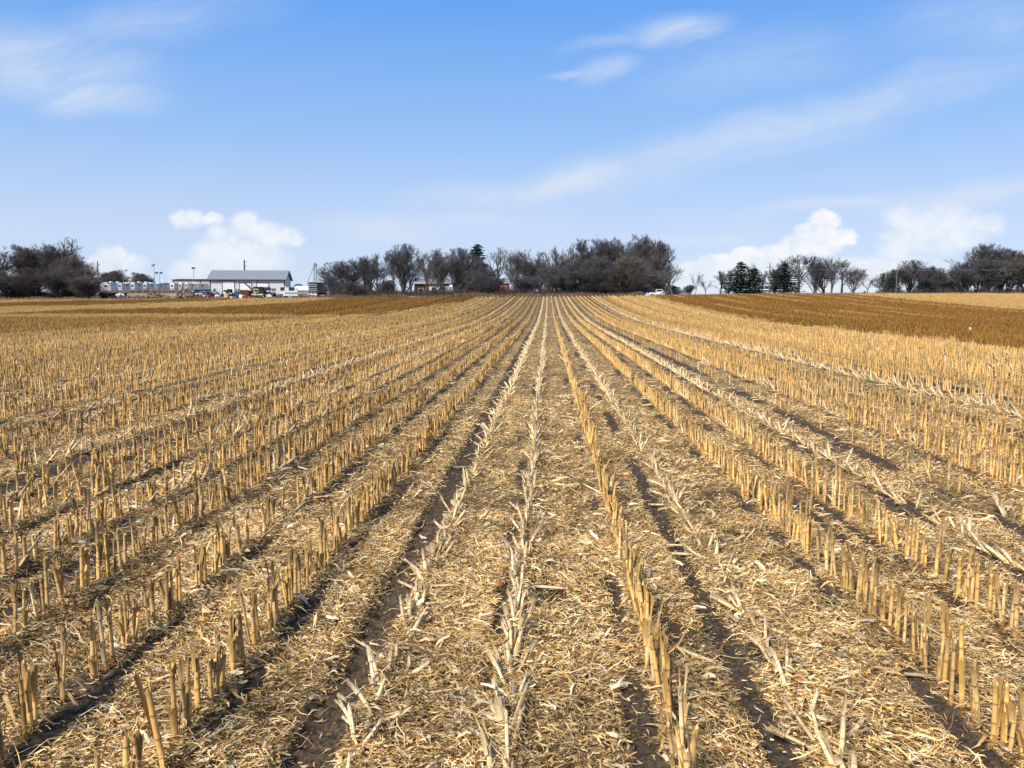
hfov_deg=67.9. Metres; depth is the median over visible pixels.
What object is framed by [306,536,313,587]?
corn stalk
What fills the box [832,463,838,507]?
corn stalk
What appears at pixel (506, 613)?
corn stalk
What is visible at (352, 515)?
corn stalk
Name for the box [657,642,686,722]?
corn stalk
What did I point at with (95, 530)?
corn stalk
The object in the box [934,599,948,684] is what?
corn stalk
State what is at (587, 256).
bare tree
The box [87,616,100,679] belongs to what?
corn stalk
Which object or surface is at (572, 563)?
corn residue
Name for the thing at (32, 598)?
corn stalk
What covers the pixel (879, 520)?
corn stalk
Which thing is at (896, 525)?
corn stalk
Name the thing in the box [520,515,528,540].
corn stalk
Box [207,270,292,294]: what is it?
pole shed
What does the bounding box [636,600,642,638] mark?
corn stalk
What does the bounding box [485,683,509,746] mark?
corn stalk
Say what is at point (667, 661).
corn stalk
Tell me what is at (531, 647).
corn stalk
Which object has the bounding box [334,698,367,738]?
corn stalk
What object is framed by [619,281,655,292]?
bare shrub
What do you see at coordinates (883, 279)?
bare tree
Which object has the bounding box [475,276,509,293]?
bare shrub
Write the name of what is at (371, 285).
bare tree
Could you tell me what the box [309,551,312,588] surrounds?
corn stalk
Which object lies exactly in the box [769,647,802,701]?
corn stalk
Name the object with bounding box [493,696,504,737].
corn stalk
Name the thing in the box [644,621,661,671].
corn stalk
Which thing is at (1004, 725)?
corn stalk
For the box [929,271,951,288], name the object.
bare tree
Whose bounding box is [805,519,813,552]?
corn stalk
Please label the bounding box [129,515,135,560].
corn stalk
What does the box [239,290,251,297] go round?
dump box
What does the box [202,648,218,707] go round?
corn stalk
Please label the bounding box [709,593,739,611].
corn stalk
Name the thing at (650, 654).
corn stalk
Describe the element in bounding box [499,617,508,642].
corn stalk
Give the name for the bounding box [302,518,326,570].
corn stalk
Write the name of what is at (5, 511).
corn stalk
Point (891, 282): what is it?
juniper bush
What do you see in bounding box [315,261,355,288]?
bare tree
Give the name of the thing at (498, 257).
bare tree
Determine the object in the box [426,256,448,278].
bare tree
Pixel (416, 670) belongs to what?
corn stalk
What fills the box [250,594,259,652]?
corn stalk
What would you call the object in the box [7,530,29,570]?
corn stalk
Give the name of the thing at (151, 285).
travel trailer
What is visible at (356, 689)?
corn stalk
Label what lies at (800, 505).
corn stalk
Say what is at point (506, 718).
corn stalk
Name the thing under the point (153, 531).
corn stalk
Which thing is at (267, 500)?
corn stalk
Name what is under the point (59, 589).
corn stalk
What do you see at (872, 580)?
corn stalk
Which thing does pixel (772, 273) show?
bare tree
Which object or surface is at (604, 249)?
bare tree
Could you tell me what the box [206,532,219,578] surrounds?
corn stalk
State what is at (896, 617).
corn stalk
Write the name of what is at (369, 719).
corn stalk
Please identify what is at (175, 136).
sky
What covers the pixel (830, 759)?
corn stalk
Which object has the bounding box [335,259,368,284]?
bare tree
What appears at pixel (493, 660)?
corn stalk
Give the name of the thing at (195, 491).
corn stalk
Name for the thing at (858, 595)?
corn stalk
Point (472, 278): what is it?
bare shrub
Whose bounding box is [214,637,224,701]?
corn stalk
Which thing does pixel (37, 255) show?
bare tree
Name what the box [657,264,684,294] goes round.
bare tree
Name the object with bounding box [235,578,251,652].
corn stalk
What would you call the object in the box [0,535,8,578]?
corn stalk
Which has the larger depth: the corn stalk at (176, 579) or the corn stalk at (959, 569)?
the corn stalk at (959, 569)
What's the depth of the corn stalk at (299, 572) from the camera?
5.15 m
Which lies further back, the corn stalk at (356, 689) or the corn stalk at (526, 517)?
the corn stalk at (526, 517)
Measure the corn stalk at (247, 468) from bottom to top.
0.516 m
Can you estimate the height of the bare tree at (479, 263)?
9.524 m
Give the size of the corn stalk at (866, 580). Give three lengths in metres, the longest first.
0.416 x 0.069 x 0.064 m
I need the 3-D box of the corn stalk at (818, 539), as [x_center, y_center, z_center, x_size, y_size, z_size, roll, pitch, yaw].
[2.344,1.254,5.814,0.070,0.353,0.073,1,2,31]
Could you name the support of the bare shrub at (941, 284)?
on the ground
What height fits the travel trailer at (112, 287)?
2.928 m
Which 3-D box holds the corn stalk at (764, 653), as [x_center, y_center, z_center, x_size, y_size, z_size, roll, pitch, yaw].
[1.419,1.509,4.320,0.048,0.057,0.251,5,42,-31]
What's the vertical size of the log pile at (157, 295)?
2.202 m
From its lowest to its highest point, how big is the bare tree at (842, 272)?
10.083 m
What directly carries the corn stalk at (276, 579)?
on the ground
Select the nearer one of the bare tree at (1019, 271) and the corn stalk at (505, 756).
the corn stalk at (505, 756)
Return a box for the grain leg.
[307,263,320,285]
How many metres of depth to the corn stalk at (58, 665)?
3.81 m
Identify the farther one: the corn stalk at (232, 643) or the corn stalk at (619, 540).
the corn stalk at (619, 540)
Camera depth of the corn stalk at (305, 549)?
5.37 m
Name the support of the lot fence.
on the ground
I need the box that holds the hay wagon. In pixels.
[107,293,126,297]
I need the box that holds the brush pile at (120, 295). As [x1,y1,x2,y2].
[104,294,128,298]
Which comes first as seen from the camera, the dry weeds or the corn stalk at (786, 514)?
the corn stalk at (786, 514)
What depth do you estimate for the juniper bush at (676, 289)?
186.33 m
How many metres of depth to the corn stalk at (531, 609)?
4.68 m
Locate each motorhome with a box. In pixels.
[263,286,297,296]
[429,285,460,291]
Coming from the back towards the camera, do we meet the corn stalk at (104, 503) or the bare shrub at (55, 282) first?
the bare shrub at (55, 282)
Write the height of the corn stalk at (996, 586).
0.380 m
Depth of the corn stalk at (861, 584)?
5.03 m
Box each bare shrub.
[0,267,58,297]
[0,276,36,297]
[30,272,83,297]
[63,276,109,297]
[335,282,369,294]
[375,280,397,292]
[462,266,500,292]
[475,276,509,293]
[507,276,545,292]
[540,267,579,291]
[560,281,597,293]
[564,268,612,293]
[581,280,621,292]
[588,267,652,291]
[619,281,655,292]
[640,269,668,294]
[682,285,694,293]
[926,280,960,289]
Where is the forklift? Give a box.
[270,288,275,297]
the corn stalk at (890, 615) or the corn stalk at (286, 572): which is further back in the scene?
the corn stalk at (286, 572)
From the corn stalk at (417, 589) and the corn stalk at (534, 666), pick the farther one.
the corn stalk at (417, 589)
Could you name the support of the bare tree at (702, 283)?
on the ground
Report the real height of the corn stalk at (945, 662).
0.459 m
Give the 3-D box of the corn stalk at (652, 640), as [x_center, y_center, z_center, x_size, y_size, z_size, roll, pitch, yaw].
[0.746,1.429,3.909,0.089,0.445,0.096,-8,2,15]
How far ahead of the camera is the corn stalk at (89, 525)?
6.54 m
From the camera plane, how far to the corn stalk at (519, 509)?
6.91 m
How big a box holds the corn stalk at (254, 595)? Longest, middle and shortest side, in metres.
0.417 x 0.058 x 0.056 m
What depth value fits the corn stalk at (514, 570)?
5.36 m
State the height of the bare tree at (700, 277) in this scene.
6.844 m
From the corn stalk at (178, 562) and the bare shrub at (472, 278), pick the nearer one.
the corn stalk at (178, 562)
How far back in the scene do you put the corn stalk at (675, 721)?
3.22 m
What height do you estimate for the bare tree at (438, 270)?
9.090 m
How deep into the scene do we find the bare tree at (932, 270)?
196.06 m
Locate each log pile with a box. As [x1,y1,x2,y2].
[122,294,156,298]
[146,290,166,298]
[161,296,179,298]
[175,286,200,298]
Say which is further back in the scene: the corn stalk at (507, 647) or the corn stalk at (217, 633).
the corn stalk at (507, 647)
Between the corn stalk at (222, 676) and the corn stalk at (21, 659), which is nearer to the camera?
the corn stalk at (21, 659)
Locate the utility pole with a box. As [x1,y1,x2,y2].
[766,263,773,292]
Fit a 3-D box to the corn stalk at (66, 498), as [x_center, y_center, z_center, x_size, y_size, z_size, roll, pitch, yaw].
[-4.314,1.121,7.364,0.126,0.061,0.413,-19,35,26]
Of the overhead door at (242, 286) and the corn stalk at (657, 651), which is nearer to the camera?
the corn stalk at (657, 651)
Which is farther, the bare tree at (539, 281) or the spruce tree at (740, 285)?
the spruce tree at (740, 285)
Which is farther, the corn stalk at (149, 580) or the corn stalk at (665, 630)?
the corn stalk at (149, 580)
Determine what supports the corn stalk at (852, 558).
on the ground
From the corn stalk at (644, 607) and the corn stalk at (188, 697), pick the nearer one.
the corn stalk at (188, 697)
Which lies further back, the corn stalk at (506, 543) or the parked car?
the parked car
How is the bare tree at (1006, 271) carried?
on the ground
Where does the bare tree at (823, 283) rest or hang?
on the ground
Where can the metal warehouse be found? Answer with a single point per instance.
(203, 281)
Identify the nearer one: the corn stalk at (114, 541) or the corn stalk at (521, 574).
the corn stalk at (521, 574)
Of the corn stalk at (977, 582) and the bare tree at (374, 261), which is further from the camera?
the bare tree at (374, 261)
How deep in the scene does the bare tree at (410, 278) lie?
184.09 m
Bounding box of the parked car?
[200,292,219,296]
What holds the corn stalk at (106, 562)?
on the ground
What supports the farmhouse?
on the ground
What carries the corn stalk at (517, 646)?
on the ground
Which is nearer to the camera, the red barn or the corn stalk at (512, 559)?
the corn stalk at (512, 559)
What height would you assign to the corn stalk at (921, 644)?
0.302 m
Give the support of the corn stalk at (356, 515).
on the ground
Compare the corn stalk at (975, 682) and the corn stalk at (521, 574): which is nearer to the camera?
the corn stalk at (975, 682)
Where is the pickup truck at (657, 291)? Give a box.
[649,289,662,295]
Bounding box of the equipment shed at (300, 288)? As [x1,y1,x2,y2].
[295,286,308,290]
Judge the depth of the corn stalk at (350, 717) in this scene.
3.57 m
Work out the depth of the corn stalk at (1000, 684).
3.48 m
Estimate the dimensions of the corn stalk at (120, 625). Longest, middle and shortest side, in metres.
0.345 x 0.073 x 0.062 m
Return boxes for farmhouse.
[413,279,453,292]
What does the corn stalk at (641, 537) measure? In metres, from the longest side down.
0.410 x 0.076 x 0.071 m
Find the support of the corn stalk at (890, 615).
on the ground
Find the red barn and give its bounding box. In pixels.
[464,279,510,290]
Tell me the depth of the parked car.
160.07 m
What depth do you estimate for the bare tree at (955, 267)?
190.73 m
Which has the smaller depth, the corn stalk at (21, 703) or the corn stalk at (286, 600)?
the corn stalk at (21, 703)
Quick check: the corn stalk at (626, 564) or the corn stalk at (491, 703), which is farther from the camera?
the corn stalk at (626, 564)
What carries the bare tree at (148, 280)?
on the ground
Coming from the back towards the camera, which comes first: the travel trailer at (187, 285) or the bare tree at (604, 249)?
the travel trailer at (187, 285)
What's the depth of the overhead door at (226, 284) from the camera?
174.57 m
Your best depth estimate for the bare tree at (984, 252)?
196.61 m
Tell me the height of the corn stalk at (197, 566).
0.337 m
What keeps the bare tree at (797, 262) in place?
on the ground
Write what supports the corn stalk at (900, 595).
on the ground
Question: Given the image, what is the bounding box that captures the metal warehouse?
[173,279,209,288]
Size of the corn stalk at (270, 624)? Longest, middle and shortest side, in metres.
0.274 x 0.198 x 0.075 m
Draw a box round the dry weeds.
[0,285,1023,300]
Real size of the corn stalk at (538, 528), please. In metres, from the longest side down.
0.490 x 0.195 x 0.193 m
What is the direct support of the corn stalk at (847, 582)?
on the ground
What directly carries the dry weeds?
on the ground
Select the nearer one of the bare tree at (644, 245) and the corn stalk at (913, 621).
the corn stalk at (913, 621)
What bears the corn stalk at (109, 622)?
on the ground
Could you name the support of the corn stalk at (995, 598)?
on the ground
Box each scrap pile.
[196,293,217,297]
[247,295,268,297]
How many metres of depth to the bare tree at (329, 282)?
157.56 m
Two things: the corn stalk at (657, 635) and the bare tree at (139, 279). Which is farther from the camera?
the bare tree at (139, 279)
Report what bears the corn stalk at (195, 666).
on the ground
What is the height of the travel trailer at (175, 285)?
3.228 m
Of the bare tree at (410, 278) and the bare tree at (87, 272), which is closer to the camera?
the bare tree at (87, 272)
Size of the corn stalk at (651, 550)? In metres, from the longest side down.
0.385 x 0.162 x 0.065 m
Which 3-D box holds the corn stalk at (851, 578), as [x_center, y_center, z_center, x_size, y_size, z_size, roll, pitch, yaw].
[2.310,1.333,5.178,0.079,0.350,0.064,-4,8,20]
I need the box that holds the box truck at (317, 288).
[308,282,327,295]
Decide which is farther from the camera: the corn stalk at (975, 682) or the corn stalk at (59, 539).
the corn stalk at (59, 539)
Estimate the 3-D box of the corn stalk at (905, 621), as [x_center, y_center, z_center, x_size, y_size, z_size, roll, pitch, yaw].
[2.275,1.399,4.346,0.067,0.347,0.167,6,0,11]
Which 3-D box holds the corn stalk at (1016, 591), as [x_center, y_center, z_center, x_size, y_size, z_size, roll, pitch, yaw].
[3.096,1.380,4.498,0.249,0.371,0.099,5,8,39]
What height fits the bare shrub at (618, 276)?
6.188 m
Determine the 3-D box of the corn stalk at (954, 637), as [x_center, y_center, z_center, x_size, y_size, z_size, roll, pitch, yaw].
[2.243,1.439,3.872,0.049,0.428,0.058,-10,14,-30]
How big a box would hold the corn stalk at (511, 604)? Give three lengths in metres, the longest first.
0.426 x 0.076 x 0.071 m
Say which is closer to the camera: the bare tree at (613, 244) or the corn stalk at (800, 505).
the corn stalk at (800, 505)
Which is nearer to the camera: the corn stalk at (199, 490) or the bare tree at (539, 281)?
the corn stalk at (199, 490)
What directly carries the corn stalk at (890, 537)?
on the ground
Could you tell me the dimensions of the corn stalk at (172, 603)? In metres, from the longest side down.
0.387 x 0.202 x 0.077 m
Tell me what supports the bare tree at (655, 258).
on the ground
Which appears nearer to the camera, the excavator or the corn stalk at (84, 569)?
the corn stalk at (84, 569)
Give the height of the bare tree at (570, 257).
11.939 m
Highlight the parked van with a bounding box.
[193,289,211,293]
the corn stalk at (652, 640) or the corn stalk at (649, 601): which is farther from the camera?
the corn stalk at (649, 601)
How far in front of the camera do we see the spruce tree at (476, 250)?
161.12 m
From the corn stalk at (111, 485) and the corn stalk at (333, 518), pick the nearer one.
the corn stalk at (333, 518)
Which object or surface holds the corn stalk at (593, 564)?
on the ground
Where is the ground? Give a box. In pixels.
[0,291,1023,767]
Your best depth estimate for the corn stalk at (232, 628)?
4.09 m
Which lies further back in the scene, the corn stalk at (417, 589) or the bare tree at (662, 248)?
the bare tree at (662, 248)
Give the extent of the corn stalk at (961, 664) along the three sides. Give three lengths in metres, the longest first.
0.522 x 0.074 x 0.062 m
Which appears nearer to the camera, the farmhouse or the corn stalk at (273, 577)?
the corn stalk at (273, 577)
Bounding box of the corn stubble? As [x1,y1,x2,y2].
[0,292,1023,767]
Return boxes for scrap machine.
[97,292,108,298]
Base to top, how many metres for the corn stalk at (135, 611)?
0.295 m
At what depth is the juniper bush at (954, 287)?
188.78 m
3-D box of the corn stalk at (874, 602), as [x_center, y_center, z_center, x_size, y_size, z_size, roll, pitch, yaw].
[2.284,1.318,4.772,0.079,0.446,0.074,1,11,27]
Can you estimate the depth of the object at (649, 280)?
210.37 m
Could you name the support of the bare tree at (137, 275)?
on the ground
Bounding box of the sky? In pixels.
[0,0,1023,295]
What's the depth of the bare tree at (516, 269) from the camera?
160.32 m
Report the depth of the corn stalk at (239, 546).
5.99 m
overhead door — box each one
[222,280,234,293]
[239,283,251,291]
[256,283,268,291]
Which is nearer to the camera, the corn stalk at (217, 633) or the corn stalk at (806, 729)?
the corn stalk at (806, 729)
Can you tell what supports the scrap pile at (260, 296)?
on the ground
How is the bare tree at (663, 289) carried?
on the ground
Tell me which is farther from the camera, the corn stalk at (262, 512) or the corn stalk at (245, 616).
the corn stalk at (262, 512)
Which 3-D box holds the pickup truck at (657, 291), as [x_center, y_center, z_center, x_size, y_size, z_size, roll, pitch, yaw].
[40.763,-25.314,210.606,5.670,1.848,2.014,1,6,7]
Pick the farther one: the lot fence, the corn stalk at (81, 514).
the lot fence
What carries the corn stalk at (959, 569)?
on the ground
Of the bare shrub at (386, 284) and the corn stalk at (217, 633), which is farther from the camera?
the bare shrub at (386, 284)
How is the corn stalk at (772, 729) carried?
on the ground
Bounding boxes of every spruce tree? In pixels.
[461,243,488,291]
[719,262,762,293]
[729,268,774,293]
[765,263,803,293]
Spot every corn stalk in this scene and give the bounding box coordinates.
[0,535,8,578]
[0,580,18,643]
[0,585,28,631]
[1,490,9,532]
[1,647,35,731]
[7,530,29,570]
[9,528,46,576]
[12,528,30,576]
[16,493,30,526]
[16,670,30,739]
[21,661,60,733]
[28,581,38,624]
[31,661,39,724]
[32,485,50,522]
[35,479,43,517]
[39,570,46,622]
[41,552,52,622]
[50,558,64,607]
[53,513,59,549]
[53,642,78,705]
[54,484,75,513]
[54,507,61,549]
[54,559,63,608]
[59,625,67,703]
[63,547,90,593]
[71,541,86,595]
[74,486,91,533]
[75,505,83,539]
[77,487,90,533]
[78,599,117,667]
[81,624,101,678]
[83,556,108,585]
[84,522,101,583]
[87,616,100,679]
[93,599,110,671]
[96,543,103,583]
[100,521,121,569]
[101,491,109,531]
[101,540,112,576]
[103,530,109,577]
[107,476,113,523]
[112,532,116,573]
[116,600,125,652]
[117,485,133,523]
[122,587,130,652]
[125,599,140,642]
[126,590,137,645]
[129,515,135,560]
[131,729,144,767]
[134,672,172,767]
[135,590,152,638]
[139,658,189,735]
[141,510,156,551]
[146,583,158,626]
[148,576,154,626]
[156,575,169,614]
[161,498,169,538]
[164,568,170,621]
[167,644,182,748]
[168,566,182,617]
[174,563,180,611]
[175,548,183,607]
[182,655,194,730]
[190,645,200,718]
[191,543,204,585]
[194,484,197,514]
[194,554,200,594]
[194,674,203,718]
[197,463,205,480]
[198,479,212,508]
[200,537,206,586]
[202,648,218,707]
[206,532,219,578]
[212,521,231,561]
[213,627,219,688]
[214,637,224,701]
[215,522,222,565]
[219,528,226,568]
[220,467,229,501]
[220,649,244,699]
[226,631,237,680]
[227,601,236,670]
[232,514,241,556]
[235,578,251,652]
[237,612,273,668]
[237,628,259,669]
[242,599,274,641]
[244,510,256,549]
[245,452,248,487]
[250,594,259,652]
[251,588,262,649]
[257,494,267,530]
[264,557,276,627]
[264,577,276,630]
[265,492,269,529]
[269,579,275,619]
[270,577,277,625]
[274,567,293,614]
[276,571,290,614]
[277,546,298,602]
[284,563,290,606]
[287,548,296,608]
[293,553,301,599]
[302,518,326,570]
[303,547,321,569]
[304,550,310,592]
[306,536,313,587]
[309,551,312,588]
[317,518,326,576]
[318,516,331,566]
[330,507,339,552]
[332,511,338,554]
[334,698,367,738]
[339,493,354,527]
[340,714,361,730]
[343,496,346,536]
[344,717,381,760]
[346,680,381,719]
[346,701,357,747]
[347,637,387,660]
[354,713,375,753]
[355,492,358,527]
[362,709,411,727]
[365,646,377,697]
[366,483,377,515]
[373,649,385,689]
[377,606,430,646]
[386,660,429,683]
[389,590,407,634]
[407,576,419,616]
[469,715,500,767]
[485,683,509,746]
[486,649,509,696]
[491,675,510,724]
[493,646,518,689]
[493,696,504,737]
[498,564,517,582]
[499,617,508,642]
[500,748,511,767]
[501,546,514,590]
[501,599,509,627]
[502,639,513,683]
[502,706,509,767]
[503,539,513,550]
[503,554,530,578]
[503,581,524,623]
[503,605,524,636]
[504,676,530,738]
[506,565,536,589]
[507,587,515,629]
[508,680,517,715]
[509,619,516,666]
[509,702,528,757]
[510,535,521,548]
[513,629,522,667]
[514,583,540,609]
[514,637,540,679]
[514,667,531,707]
[515,499,522,519]
[517,613,527,636]
[517,660,537,692]
[518,588,527,615]
[519,559,523,598]
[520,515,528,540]
[520,534,526,560]
[521,598,537,629]
[524,507,528,532]
[527,509,546,546]
[586,562,622,579]
[589,534,616,562]
[611,539,625,568]
[618,520,622,561]
[618,559,643,609]
[621,560,632,585]
[623,548,631,594]
[625,567,637,616]
[629,551,635,574]
[630,530,652,542]
[631,568,634,589]
[632,543,639,583]
[633,562,638,618]
[635,572,641,609]
[636,562,644,580]
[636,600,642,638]
[637,548,653,561]
[637,579,645,605]
[639,592,648,632]
[640,615,650,668]
[641,621,655,685]
[642,590,653,644]
[642,678,675,744]
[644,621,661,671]
[649,620,660,698]
[650,622,667,673]
[653,665,688,752]
[655,645,658,667]
[656,594,669,645]
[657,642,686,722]
[657,645,661,688]
[658,670,674,751]
[659,628,700,692]
[659,666,674,733]
[661,645,670,724]
[666,709,677,767]
[672,717,696,766]
[682,692,709,737]
[690,720,700,747]
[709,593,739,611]
[750,630,772,668]
[762,645,793,688]
[762,711,823,753]
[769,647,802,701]
[772,489,793,534]
[774,692,820,759]
[784,482,788,535]
[788,492,812,555]
[788,498,790,538]
[799,497,801,538]
[803,518,810,560]
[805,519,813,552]
[810,719,836,767]
[815,527,821,566]
[824,530,830,575]
[829,530,833,580]
[830,524,836,577]
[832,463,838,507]
[832,714,869,748]
[835,691,857,755]
[838,547,847,595]
[838,549,854,593]
[845,557,850,596]
[846,556,854,599]
[855,550,869,607]
[859,559,865,598]
[860,560,867,600]
[862,562,870,613]
[864,491,868,531]
[867,553,877,616]
[870,562,878,618]
[874,512,894,550]
[876,497,881,545]
[878,583,908,633]
[879,571,894,635]
[886,513,909,557]
[889,511,916,563]
[890,606,917,658]
[893,584,928,643]
[894,510,899,550]
[899,596,918,650]
[907,521,946,573]
[909,608,916,662]
[912,525,920,565]
[919,618,927,661]
[920,591,930,672]
[921,630,928,679]
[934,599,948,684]
[938,611,953,691]
[941,548,961,588]
[946,629,955,695]
[946,631,958,706]
[953,547,964,600]
[954,548,973,602]
[956,616,967,710]
[961,540,977,599]
[962,551,979,609]
[966,568,975,609]
[968,655,979,722]
[969,572,1004,626]
[969,664,1011,725]
[971,677,1003,748]
[976,672,1005,747]
[981,561,997,622]
[991,571,1012,623]
[997,675,1010,750]
[1001,574,1009,622]
[1004,701,1019,760]
[1008,569,1023,635]
[1010,584,1023,640]
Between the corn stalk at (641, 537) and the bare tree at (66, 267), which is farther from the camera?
the bare tree at (66, 267)
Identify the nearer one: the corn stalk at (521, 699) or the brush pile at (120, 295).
the corn stalk at (521, 699)
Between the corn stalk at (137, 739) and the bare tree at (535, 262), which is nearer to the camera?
the corn stalk at (137, 739)
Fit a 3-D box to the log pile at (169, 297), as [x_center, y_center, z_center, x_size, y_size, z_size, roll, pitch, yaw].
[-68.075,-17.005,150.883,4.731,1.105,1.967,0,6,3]
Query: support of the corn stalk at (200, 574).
on the ground
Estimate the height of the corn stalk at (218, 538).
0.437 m
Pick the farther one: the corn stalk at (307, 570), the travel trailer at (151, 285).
the travel trailer at (151, 285)
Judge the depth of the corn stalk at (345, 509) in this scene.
6.30 m
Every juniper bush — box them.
[660,285,686,294]
[878,275,904,292]
[912,280,939,292]
[941,283,962,292]
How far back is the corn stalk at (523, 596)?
4.92 m
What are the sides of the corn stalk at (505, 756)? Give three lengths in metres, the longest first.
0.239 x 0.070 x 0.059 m
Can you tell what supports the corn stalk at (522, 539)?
on the ground
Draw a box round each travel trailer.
[99,283,114,290]
[104,281,124,290]
[117,282,129,289]
[130,282,147,289]
[143,283,167,290]
[159,282,171,288]
[170,282,182,289]
[178,282,200,289]
[184,283,208,288]
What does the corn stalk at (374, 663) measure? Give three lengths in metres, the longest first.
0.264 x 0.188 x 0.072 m
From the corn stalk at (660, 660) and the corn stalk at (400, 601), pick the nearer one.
the corn stalk at (660, 660)
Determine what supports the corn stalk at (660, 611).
on the ground
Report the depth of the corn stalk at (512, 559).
5.52 m
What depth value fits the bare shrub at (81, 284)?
149.58 m
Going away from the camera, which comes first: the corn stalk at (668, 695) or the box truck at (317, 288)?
the corn stalk at (668, 695)
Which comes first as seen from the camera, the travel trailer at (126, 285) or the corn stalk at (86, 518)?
the corn stalk at (86, 518)
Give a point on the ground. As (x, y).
(388, 607)
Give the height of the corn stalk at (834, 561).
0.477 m
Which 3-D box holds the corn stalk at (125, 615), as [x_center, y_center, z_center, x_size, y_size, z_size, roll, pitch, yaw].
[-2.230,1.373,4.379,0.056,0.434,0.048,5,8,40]
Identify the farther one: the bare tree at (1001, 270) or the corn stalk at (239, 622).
the bare tree at (1001, 270)
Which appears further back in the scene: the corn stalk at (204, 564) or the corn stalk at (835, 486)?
the corn stalk at (835, 486)
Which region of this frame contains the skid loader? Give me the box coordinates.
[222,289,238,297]
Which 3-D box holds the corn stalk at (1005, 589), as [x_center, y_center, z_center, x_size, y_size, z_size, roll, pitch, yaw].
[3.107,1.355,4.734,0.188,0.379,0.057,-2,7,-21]
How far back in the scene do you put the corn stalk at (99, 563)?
5.45 m
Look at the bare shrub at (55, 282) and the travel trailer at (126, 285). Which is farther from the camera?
the travel trailer at (126, 285)
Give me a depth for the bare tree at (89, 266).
179.59 m
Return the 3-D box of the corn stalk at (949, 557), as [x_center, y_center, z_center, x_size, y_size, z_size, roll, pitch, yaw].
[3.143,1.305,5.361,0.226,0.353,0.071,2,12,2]
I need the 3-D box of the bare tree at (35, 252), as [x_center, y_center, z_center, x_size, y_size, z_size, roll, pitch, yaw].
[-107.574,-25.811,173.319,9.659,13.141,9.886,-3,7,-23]
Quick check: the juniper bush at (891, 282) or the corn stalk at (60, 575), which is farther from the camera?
the juniper bush at (891, 282)
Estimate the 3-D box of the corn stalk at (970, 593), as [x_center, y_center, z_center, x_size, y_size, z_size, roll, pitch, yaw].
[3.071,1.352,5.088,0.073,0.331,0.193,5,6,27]
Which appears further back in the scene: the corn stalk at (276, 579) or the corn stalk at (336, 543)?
the corn stalk at (336, 543)
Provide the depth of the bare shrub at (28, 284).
151.74 m
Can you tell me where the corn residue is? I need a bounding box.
[0,315,1023,767]
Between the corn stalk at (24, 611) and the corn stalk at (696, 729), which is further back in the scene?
the corn stalk at (24, 611)
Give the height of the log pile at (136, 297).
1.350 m
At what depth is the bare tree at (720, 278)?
195.50 m
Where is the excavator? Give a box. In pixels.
[244,283,264,297]
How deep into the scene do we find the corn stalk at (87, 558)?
5.28 m
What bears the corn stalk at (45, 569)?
on the ground
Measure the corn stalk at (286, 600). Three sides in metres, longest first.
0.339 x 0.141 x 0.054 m
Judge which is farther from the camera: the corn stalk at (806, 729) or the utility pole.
the utility pole
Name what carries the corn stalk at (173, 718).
on the ground
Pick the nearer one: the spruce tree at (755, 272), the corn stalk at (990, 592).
the corn stalk at (990, 592)
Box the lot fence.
[104,285,209,292]
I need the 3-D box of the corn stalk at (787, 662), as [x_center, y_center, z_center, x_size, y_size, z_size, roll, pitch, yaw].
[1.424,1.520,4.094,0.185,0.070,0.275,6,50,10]
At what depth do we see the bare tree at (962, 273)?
188.34 m
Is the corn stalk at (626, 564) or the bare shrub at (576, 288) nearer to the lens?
the corn stalk at (626, 564)
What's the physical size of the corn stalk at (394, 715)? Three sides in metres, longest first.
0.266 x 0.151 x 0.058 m
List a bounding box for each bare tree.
[0,247,23,277]
[5,244,45,276]
[11,247,53,288]
[15,243,53,272]
[28,244,74,272]
[34,237,83,264]
[47,253,100,286]
[66,267,107,288]
[80,257,99,275]
[96,270,131,282]
[101,269,134,282]
[130,272,155,282]
[130,276,150,281]
[140,278,156,282]
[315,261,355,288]
[321,276,342,295]
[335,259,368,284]
[349,255,383,288]
[357,253,393,287]
[359,260,385,288]
[384,250,404,290]
[385,243,425,290]
[397,259,424,290]
[413,250,435,289]
[422,249,447,278]
[424,256,450,290]
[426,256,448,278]
[439,247,477,290]
[464,256,489,292]
[486,247,507,290]
[500,249,531,289]
[505,249,549,291]
[520,260,539,283]
[535,264,548,288]
[536,255,552,289]
[536,264,559,289]
[541,245,574,290]
[551,244,584,290]
[553,256,582,272]
[557,237,598,270]
[561,261,581,289]
[572,248,594,268]
[576,236,620,280]
[578,253,615,279]
[590,238,623,265]
[607,236,643,270]
[612,255,652,279]
[625,234,657,263]
[643,238,676,282]
[643,260,669,294]
[646,252,668,288]
[655,268,673,290]
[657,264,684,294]
[690,274,703,293]
[698,280,712,294]
[713,271,730,293]
[722,270,738,293]
[756,271,767,289]
[765,268,780,287]
[776,260,792,277]
[778,255,813,291]
[800,256,829,292]
[812,262,837,292]
[824,257,844,292]
[834,260,853,292]
[837,267,868,292]
[858,276,879,292]
[869,273,895,289]
[881,268,908,289]
[895,259,934,292]
[917,264,944,281]
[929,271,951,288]
[944,255,985,281]
[944,265,985,292]
[947,264,985,291]
[963,240,1014,288]
[969,258,1012,289]
[974,257,1021,288]
[985,260,1022,292]
[991,257,1023,292]
[995,246,1023,290]
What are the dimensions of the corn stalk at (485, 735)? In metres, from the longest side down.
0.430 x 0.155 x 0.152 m

